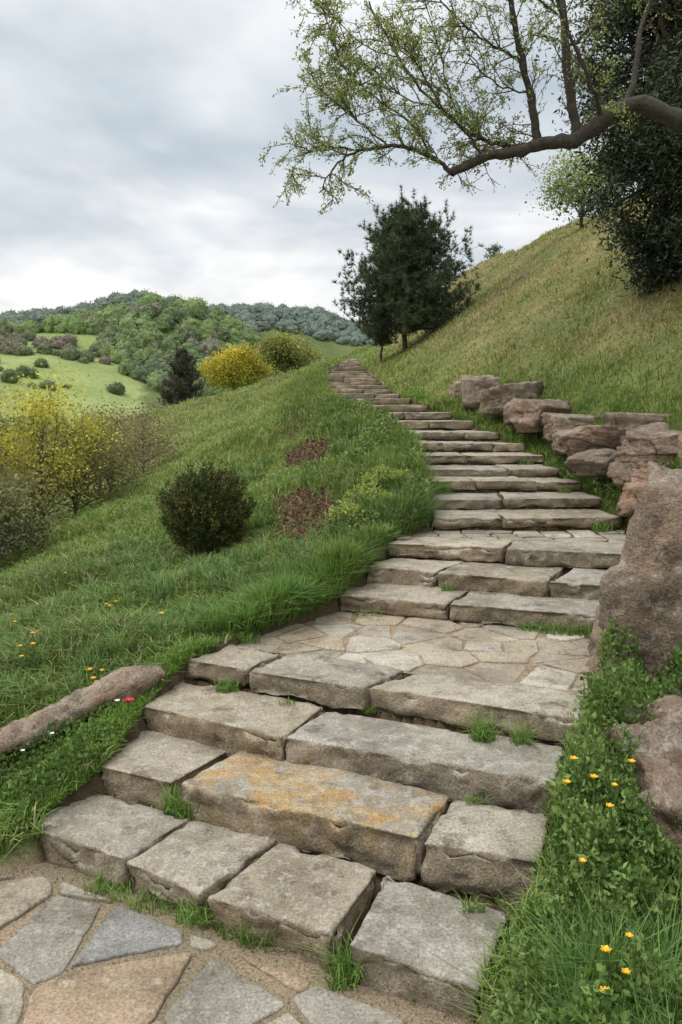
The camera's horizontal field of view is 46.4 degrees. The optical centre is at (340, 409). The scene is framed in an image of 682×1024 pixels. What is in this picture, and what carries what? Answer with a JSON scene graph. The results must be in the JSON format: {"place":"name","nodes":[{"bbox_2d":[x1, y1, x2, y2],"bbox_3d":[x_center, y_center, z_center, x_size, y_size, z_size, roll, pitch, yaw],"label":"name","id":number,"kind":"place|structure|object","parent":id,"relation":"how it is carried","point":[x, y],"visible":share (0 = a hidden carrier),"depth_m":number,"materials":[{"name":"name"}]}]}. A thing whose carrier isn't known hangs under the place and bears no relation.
{"place":"outdoors","nodes":[
{"label":"outdoors","id":0,"kind":"place"},
{"bbox_2d":[0,0,676,329],"label":"sky","id":1,"kind":"structure","parent":0,"point":[133,133],"materials":[{"name":"white"}]},
{"bbox_2d":[0,190,681,1023],"bbox_3d":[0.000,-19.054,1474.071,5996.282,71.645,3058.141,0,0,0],"label":"ground terrain","id":2,"kind":"structure","parent":0,"point":[26,854],"depth_m":10.68,"materials":[{"name":"green plant"}]},
{"bbox_2d":[0,470,64,571],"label":"bare shrub","id":3,"kind":"object","parent":2,"relation":"on","point":[7,507],"visible":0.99,"depth_m":11.05,"materials":[{"name":"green plant"}]},
{"bbox_2d":[0,448,64,556],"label":"bare shrub","id":4,"kind":"object","parent":2,"relation":"on","point":[12,479],"visible":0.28,"depth_m":12.23,"materials":[{"name":"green plant"}]},
{"bbox_2d":[0,427,70,532],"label":"bare shrub","id":5,"kind":"object","parent":2,"relation":"on","point":[42,479],"visible":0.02,"depth_m":18.34,"materials":[{"name":"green plant"}]},
{"bbox_2d":[0,406,80,544],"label":"forsythia bush","id":6,"kind":"object","parent":2,"relation":"on","point":[25,462],"visible":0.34,"depth_m":13.95,"materials":[{"name":"yellow plant"}]},
{"bbox_2d":[0,358,132,542],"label":"forsythia bush","id":7,"kind":"object","parent":2,"relation":"on","point":[42,436],"visible":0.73,"depth_m":14.56,"materials":[{"name":"yellow plant"}]},
{"bbox_2d":[21,699,118,769],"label":"white flowers","id":8,"kind":"object","parent":2,"relation":"on","point":[22,750],"visible":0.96,"depth_m":4.12,"materials":[{"name":"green plant"}]},
{"bbox_2d":[0,664,165,760],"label":"weathered log","id":9,"kind":"object","parent":2,"relation":"on","point":[121,683],"visible":0.91,"depth_m":4.33,"materials":[{"name":"wood"}]},
{"bbox_2d":[5,404,161,518],"bbox_3d":[-5.113,1.186,15.346,3.122,2.615,3.105,0,0,37],"label":"bare shrub","id":10,"kind":"object","parent":2,"relation":"on","point":[94,467],"visible":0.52,"depth_m":15.40,"materials":[{"name":"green plant"}]},
{"bbox_2d":[14,572,164,682],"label":"yellow flowers","id":11,"kind":"object","parent":2,"relation":"on","point":[33,643],"visible":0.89,"depth_m":4.99,"materials":[{"name":"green plant"}]},
{"bbox_2d":[34,391,159,492],"bbox_3d":[-6.219,0.838,19.669,3.799,2.926,3.702,0,0,0],"label":"bare shrub","id":12,"kind":"object","parent":2,"relation":"on","point":[106,410],"visible":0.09,"depth_m":19.79,"materials":[{"name":"brown plant"}]},
{"bbox_2d":[66,409,163,496],"bbox_3d":[-4.938,1.032,17.225,2.379,2.128,2.490,0,0,0],"label":"bare shrub","id":13,"kind":"object","parent":2,"relation":"on","point":[128,479],"visible":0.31,"depth_m":17.16,"materials":[{"name":"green plant"}]},
{"bbox_2d":[123,697,133,724],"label":"flower","id":14,"kind":"object","parent":2,"relation":"on","point":[128,700],"visible":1,"depth_m":4.22,"materials":[{"name":"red plant"}]},
{"bbox_2d":[115,389,201,474],"bbox_3d":[-5.622,0.750,22.555,3.101,2.727,3.290,0,0,-20],"label":"bare shrub","id":15,"kind":"object","parent":2,"relation":"on","point":[146,429],"visible":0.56,"depth_m":22.33,"materials":[{"name":"brown plant"}]},
{"bbox_2d":[152,346,209,407],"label":"conifer tree","id":16,"kind":"object","parent":2,"relation":"on","point":[182,375],"visible":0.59,"depth_m":49.60,"materials":[{"name":"green plant"}]},
{"bbox_2d":[0,288,375,458],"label":"distant forest","id":17,"kind":"object","parent":2,"relation":"on","point":[127,330],"visible":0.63,"depth_m":201.47,"materials":[{"name":"green plant"}]},
{"bbox_2d":[156,461,257,556],"bbox_3d":[-1.401,1.070,8.340,1.063,1.112,1.087,0,0,0],"label":"juniper bush","id":18,"kind":"object","parent":2,"relation":"on","point":[200,511],"visible":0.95,"depth_m":8.13,"materials":[{"name":"green plant"}]},
{"bbox_2d":[0,393,430,843],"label":"bank plants","id":19,"kind":"object","parent":2,"relation":"on","point":[13,781],"visible":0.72,"depth_m":4.18,"materials":[{"name":"green plant"}]},
{"bbox_2d":[0,865,469,1023],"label":"flagstone paving","id":20,"kind":"structure","parent":2,"relation":"on","point":[44,942],"depth_m":2.78,"materials":[{"name":"grey stone"}]},
{"bbox_2d":[195,340,278,393],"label":"yellow leaf tree","id":21,"kind":"object","parent":2,"relation":"on","point":[232,368],"visible":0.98,"depth_m":58.76,"materials":[{"name":"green plant"}]},
{"bbox_2d":[252,326,328,374],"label":"green tree","id":22,"kind":"object","parent":2,"relation":"on","point":[284,351],"visible":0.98,"depth_m":63.98,"materials":[{"name":"green plant"}]},
{"bbox_2d":[263,402,344,543],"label":"bark mulch","id":23,"kind":"object","parent":2,"relation":"on","point":[308,448],"visible":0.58,"depth_m":9.16,"materials":[{"name":"wood"}]},
{"bbox_2d":[29,358,625,1021],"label":"stone staircase","id":24,"kind":"structure","parent":2,"relation":"on","point":[271,786],"depth_m":3.91,"materials":[{"name":"grey stone"}]},
{"bbox_2d":[0,336,681,1023],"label":"grass tufts","id":25,"kind":"object","parent":2,"relation":"on","point":[332,568],"visible":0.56,"depth_m":5.58,"materials":[{"name":"green plant"}]},
{"bbox_2d":[323,499,369,537],"bbox_3d":[0.054,0.988,7.117,0.473,0.391,0.351,0,0,22],"label":"euphorbia plant","id":26,"kind":"object","parent":2,"relation":"on","point":[352,511],"visible":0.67,"depth_m":7.07,"materials":[{"name":"green plant"}]},
{"bbox_2d":[332,480,399,509],"bbox_3d":[0.250,0.894,7.621,0.674,0.457,0.635,0,0,0],"label":"euphorbia plant","id":27,"kind":"object","parent":2,"relation":"on","point":[370,494],"visible":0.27,"depth_m":7.63,"materials":[{"name":"green plant"}]},
{"bbox_2d":[356,294,399,361],"bbox_3d":[1.185,-2.605,25.767,1.632,2.631,1.464,0,0,0],"label":"pine tree","id":28,"kind":"object","parent":2,"relation":"on","point":[380,339],"visible":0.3,"depth_m":25.55,"materials":[{"name":"green plant"}]},
{"bbox_2d":[358,464,417,493],"bbox_3d":[0.495,0.765,8.307,0.597,0.418,0.483,0,0,-18],"label":"euphorbia plant","id":29,"kind":"object","parent":2,"relation":"on","point":[374,477],"visible":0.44,"depth_m":8.22,"materials":[{"name":"green plant"}]},
{"bbox_2d":[395,536,412,540],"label":"rock","id":30,"kind":"object","parent":2,"relation":"on","point":[404,538],"visible":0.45,"depth_m":6.85,"materials":[{"name":"grey stone"}]},
{"bbox_2d":[329,185,485,351],"bbox_3d":[2.035,-4.234,24.891,4.808,5.128,4.804,0,0,0],"label":"pine tree","id":31,"kind":"object","parent":2,"relation":"on","point":[413,295],"visible":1,"depth_m":24.17,"materials":[{"name":"green plant"}]},
{"bbox_2d":[449,381,461,398],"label":"rock","id":32,"kind":"object","parent":2,"relation":"on","point":[455,388],"visible":0.3,"depth_m":14.01,"materials":[{"name":"grey stone"}]},
{"bbox_2d":[257,0,681,215],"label":"overhanging tree","id":33,"kind":"object","parent":2,"relation":"on","point":[645,105],"visible":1,"depth_m":6.92,"materials":[{"name":"green plant"}]},
{"bbox_2d":[460,375,499,408],"bbox_3d":[2.254,-0.266,12.971,0.660,0.648,0.558,0,0,0],"label":"rock","id":34,"kind":"object","parent":2,"relation":"on","point":[472,387],"visible":0.6,"depth_m":12.79,"materials":[{"name":"grey stone"}]},
{"bbox_2d":[484,243,504,258],"bbox_3d":[7.315,-7.426,38.037,1.045,1.220,0.913,0,0,38],"label":"tree","id":35,"kind":"object","parent":2,"relation":"on","point":[495,248],"visible":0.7,"depth_m":37.92,"materials":[{"name":"green plant"}]},
{"bbox_2d":[503,398,519,425],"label":"rock","id":36,"kind":"object","parent":2,"relation":"on","point":[507,414],"visible":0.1,"depth_m":11.22,"materials":[{"name":"grey stone"}]},
{"bbox_2d":[479,380,544,416],"bbox_3d":[2.583,-0.106,11.988,0.782,0.691,0.952,0,0,35],"label":"rock","id":37,"kind":"object","parent":2,"relation":"on","point":[494,400],"visible":0.58,"depth_m":11.75,"materials":[{"name":"stone"}]},
{"bbox_2d":[509,399,571,433],"bbox_3d":[2.778,0.090,10.876,1.336,0.481,0.762,0,0,-43],"label":"rock","id":38,"kind":"object","parent":2,"relation":"on","point":[526,418],"visible":0.62,"depth_m":10.47,"materials":[{"name":"brown stone"}]},
{"bbox_2d":[552,430,567,455],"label":"rock","id":39,"kind":"object","parent":2,"relation":"on","point":[558,450],"visible":0.29,"depth_m":9.44,"materials":[{"name":"brown stone"}]},
{"bbox_2d":[540,412,600,440],"bbox_3d":[2.978,0.214,10.007,0.852,0.372,0.573,0,0,-14],"label":"rock","id":40,"kind":"object","parent":2,"relation":"on","point":[551,422],"visible":0.5,"depth_m":9.78,"materials":[{"name":"stone"}]},
{"bbox_2d":[519,144,636,229],"bbox_3d":[7.604,-7.008,24.990,3.780,2.908,4.026,0,0,27],"label":"green tree","id":41,"kind":"object","parent":2,"relation":"on","point":[567,189],"visible":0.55,"depth_m":24.55,"materials":[{"name":"green plant"}]},
{"bbox_2d":[490,458,681,1023],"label":"ground cover plants","id":42,"kind":"object","parent":2,"relation":"on","point":[597,749],"visible":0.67,"depth_m":2.96,"materials":[{"name":"green plant"}]},
{"bbox_2d":[553,425,620,456],"bbox_3d":[2.971,0.403,9.074,1.098,0.480,0.853,0,0,0],"label":"rock","id":43,"kind":"object","parent":2,"relation":"on","point":[575,440],"visible":0.35,"depth_m":8.71,"materials":[{"name":"brown stone"}]},
{"bbox_2d":[564,448,616,476],"bbox_3d":[2.775,0.575,8.512,0.594,0.330,0.505,0,0,-28],"label":"rock","id":44,"kind":"object","parent":2,"relation":"on","point":[594,462],"visible":0.73,"depth_m":8.39,"materials":[{"name":"grey stone"}]},
{"bbox_2d":[563,756,635,1015],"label":"yellow flowers","id":45,"kind":"object","parent":2,"relation":"on","point":[606,950],"visible":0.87,"depth_m":2.98,"materials":[{"name":"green plant"}]},
{"bbox_2d":[533,0,681,298],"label":"evergreen tree","id":46,"kind":"object","parent":2,"relation":"on","point":[624,20],"visible":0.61,"depth_m":11.87,"materials":[{"name":"green plant"}]},
{"bbox_2d":[582,116,648,187],"bbox_3d":[9.356,-7.898,24.002,4.259,3.158,4.173,0,0,-30],"label":"green tree","id":47,"kind":"object","parent":2,"relation":"on","point":[607,151],"depth_m":24.33,"materials":[{"name":"green plant"}]},
{"bbox_2d":[615,468,646,517],"bbox_3d":[3.010,0.793,7.292,0.950,0.519,0.729,0,0,26],"label":"rock","id":48,"kind":"object","parent":2,"relation":"on","point":[626,505],"visible":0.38,"depth_m":7.22,"materials":[{"name":"brown stone"}]},
{"bbox_2d":[585,461,681,695],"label":"boulder","id":49,"kind":"object","parent":2,"relation":"on","point":[640,590],"visible":0.43,"depth_m":4.28,"materials":[{"name":"brown stone"}]},
{"bbox_2d":[601,412,672,445],"bbox_3d":[3.319,0.234,8.717,0.842,0.428,0.607,0,0,0],"label":"rock","id":50,"kind":"object","parent":2,"relation":"on","point":[624,422],"visible":0.34,"depth_m":8.46,"materials":[{"name":"stone"}]},
{"bbox_2d":[596,688,681,725],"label":"boulder","id":51,"kind":"object","parent":2,"relation":"on","point":[670,705],"visible":0.14,"depth_m":3.77,"materials":[{"name":"brown stone"}]},
{"bbox_2d":[601,714,681,858],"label":"boulder","id":52,"kind":"object","parent":2,"relation":"on","point":[659,763],"visible":0.23,"depth_m":3.46,"materials":[{"name":"brown stone"}]},
{"bbox_2d":[607,422,681,485],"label":"rock","id":53,"kind":"object","parent":2,"relation":"on","point":[641,446],"visible":0.74,"depth_m":7.78,"materials":[{"name":"brown stone"}]},
{"bbox_2d":[610,30,681,276],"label":"evergreen tree","id":54,"kind":"object","parent":2,"relation":"on","point":[662,136],"visible":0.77,"depth_m":10.70,"materials":[{"name":"green plant"}]},
{"bbox_2d":[678,435,681,468],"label":"rock","id":55,"kind":"object","parent":2,"relation":"on","point":[680,447],"visible":0.82,"depth_m":7.07,"materials":[{"name":"brown stone"}]}
]}

